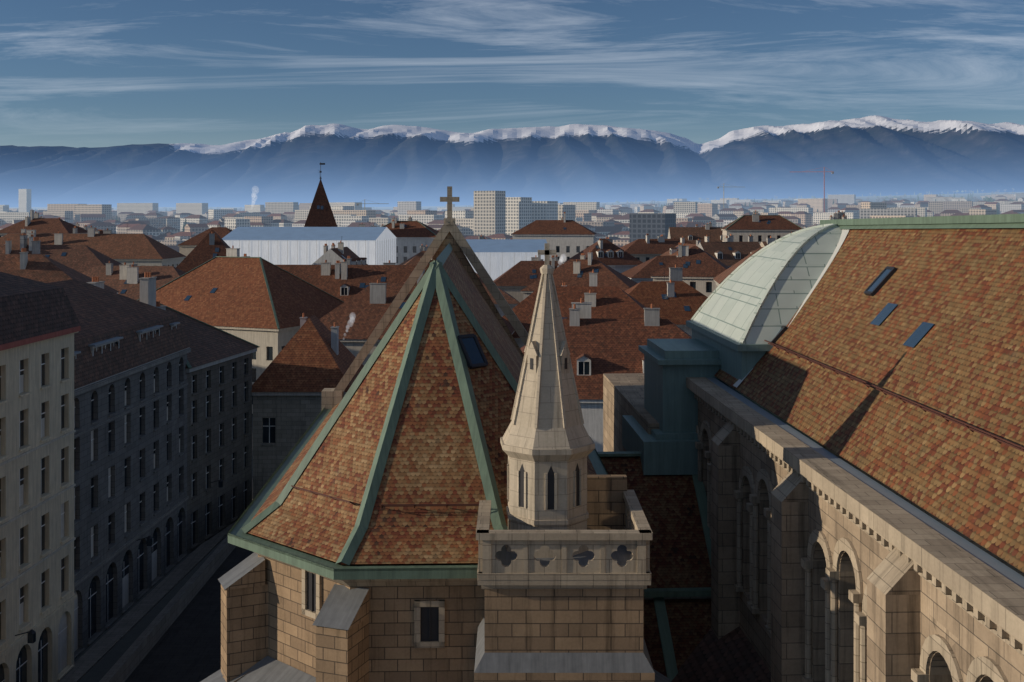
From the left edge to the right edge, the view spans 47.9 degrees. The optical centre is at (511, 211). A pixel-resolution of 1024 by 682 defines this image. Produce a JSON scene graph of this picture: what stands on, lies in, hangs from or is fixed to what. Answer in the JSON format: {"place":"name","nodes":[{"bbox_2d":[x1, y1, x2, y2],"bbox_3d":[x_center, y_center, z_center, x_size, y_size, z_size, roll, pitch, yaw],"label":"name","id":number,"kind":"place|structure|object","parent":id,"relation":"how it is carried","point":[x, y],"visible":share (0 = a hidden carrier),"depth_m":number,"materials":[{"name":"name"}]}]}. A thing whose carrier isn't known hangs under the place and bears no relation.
{"place":"outdoors","nodes":[
{"label":"outdoors","id":0,"kind":"place"},
{"bbox_2d":[0,272,363,681],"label":"street buildings","id":1,"kind":"structure","parent":0,"point":[125,423],"depth_m":78.08,"materials":[{"name":"grey paint"}]},
{"bbox_2d":[0,115,1023,206],"bbox_3d":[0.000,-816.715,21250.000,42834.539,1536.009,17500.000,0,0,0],"label":"jura mountains","id":2,"kind":"structure","parent":0,"point":[875,155],"depth_m":15119.68,"materials":[{"name":"blue stone"}]},
{"bbox_2d":[0,0,1023,147],"label":"sky","id":3,"kind":"structure","parent":0,"point":[74,73],"materials":[{"name":"blue"}]},
{"bbox_2d":[9,192,1023,681],"bbox_3d":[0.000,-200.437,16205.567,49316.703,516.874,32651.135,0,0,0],"label":"terrain","id":4,"kind":"structure","parent":0,"point":[105,664],"depth_m":84.34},
{"bbox_2d":[15,479,252,681],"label":"street pavement","id":5,"kind":"structure","parent":4,"relation":"on","point":[87,661],"depth_m":79.92,"materials":[{"name":"grey stone"},{"name":"asphalt"}]},
{"bbox_2d":[0,162,707,451],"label":"old town","id":6,"kind":"object","parent":4,"relation":"on","point":[612,319],"visible":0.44,"depth_m":164.46},
{"bbox_2d":[222,227,549,280],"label":"scaffold wrap","id":7,"kind":"object","parent":4,"relation":"on","point":[497,258],"visible":0.25,"depth_m":292.31,"materials":[{"name":"white paint"}]},
{"bbox_2d":[0,207,846,301],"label":"background buildings","id":8,"kind":"structure","parent":4,"relation":"on","point":[709,259],"depth_m":296.49,"materials":[{"name":"paint"}]},
{"bbox_2d":[200,186,669,681],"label":"chapel stone walls","id":9,"kind":"structure","parent":4,"relation":"on","point":[282,621],"depth_m":28.87,"materials":[{"name":"beige stone"}]},
{"bbox_2d":[247,249,596,563],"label":"tiled tower roof","id":10,"kind":"structure","parent":9,"relation":"on","point":[431,459],"depth_m":30.16,"materials":[{"name":"brown tile"}]},
{"bbox_2d":[291,334,487,507],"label":"chapel roof fittings","id":11,"kind":"object","parent":10,"relation":"attached to","point":[473,353],"visible":0.9,"depth_m":31.45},
{"bbox_2d":[228,243,608,579],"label":"copper roof ridges","id":12,"kind":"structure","parent":10,"relation":"attached to","point":[436,276],"depth_m":30.63,"materials":[{"name":"green metal"}]},
{"bbox_2d":[0,189,1023,251],"bbox_3d":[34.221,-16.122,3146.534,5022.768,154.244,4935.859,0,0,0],"label":"city","id":13,"kind":"object","parent":4,"relation":"on","point":[497,214],"visible":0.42,"depth_m":1504.46,"materials":[{"name":"concrete"}]},
{"bbox_2d":[474,475,654,681],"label":"stone tower","id":14,"kind":"structure","parent":4,"relation":"on","point":[564,615],"depth_m":25.65,"materials":[{"name":"beige stone"}]},
{"bbox_2d":[500,243,594,557],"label":"stone spire","id":15,"kind":"structure","parent":14,"relation":"on","point":[547,444],"depth_m":27.48,"materials":[{"name":"beige stone"}]},
{"bbox_2d":[356,167,833,212],"bbox_3d":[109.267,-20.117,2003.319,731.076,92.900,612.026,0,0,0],"label":"construction cranes","id":16,"kind":"object","parent":4,"relation":"on","point":[824,171],"visible":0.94,"depth_m":1700.28,"materials":[{"name":"painted metal"},{"name":"red paint"}]},
{"bbox_2d":[597,451,710,681],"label":"link roof","id":17,"kind":"structure","parent":4,"relation":"on","point":[677,609],"depth_m":38.70,"materials":[{"name":"tile"}]},
{"bbox_2d":[671,627,770,681],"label":"lower roof","id":18,"kind":"structure","parent":4,"relation":"on","point":[733,656],"depth_m":34.52,"materials":[{"name":"tile"}]},
{"bbox_2d":[603,320,1023,575],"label":"copper roof structure","id":19,"kind":"object","parent":4,"relation":"on","point":[650,414],"visible":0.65,"depth_m":42.19,"materials":[{"name":"teal metal"}]},
{"bbox_2d":[690,224,841,343],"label":"half dome roof","id":20,"kind":"structure","parent":19,"relation":"on","point":[759,296],"depth_m":41.29,"materials":[{"name":"green metal"}]},
{"bbox_2d":[686,377,1023,681],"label":"nave wall","id":21,"kind":"structure","parent":0,"point":[824,569],"depth_m":26.88,"materials":[{"name":"beige stone"}]},
{"bbox_2d":[714,228,1023,572],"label":"tiled nave roof","id":22,"kind":"structure","parent":21,"relation":"on","point":[962,291],"depth_m":28.36,"materials":[{"name":"brown tile"}]},
{"bbox_2d":[733,229,848,387],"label":"roof edge flashing","id":23,"kind":"object","parent":22,"relation":"attached to","point":[836,250],"visible":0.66,"depth_m":40.51,"materials":[{"name":"beige metal"}]},
{"bbox_2d":[707,214,1023,588],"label":"nave roof fittings","id":24,"kind":"object","parent":22,"relation":"attached to","point":[884,276],"visible":0.76,"depth_m":30.26,"materials":[{"name":"metal"}]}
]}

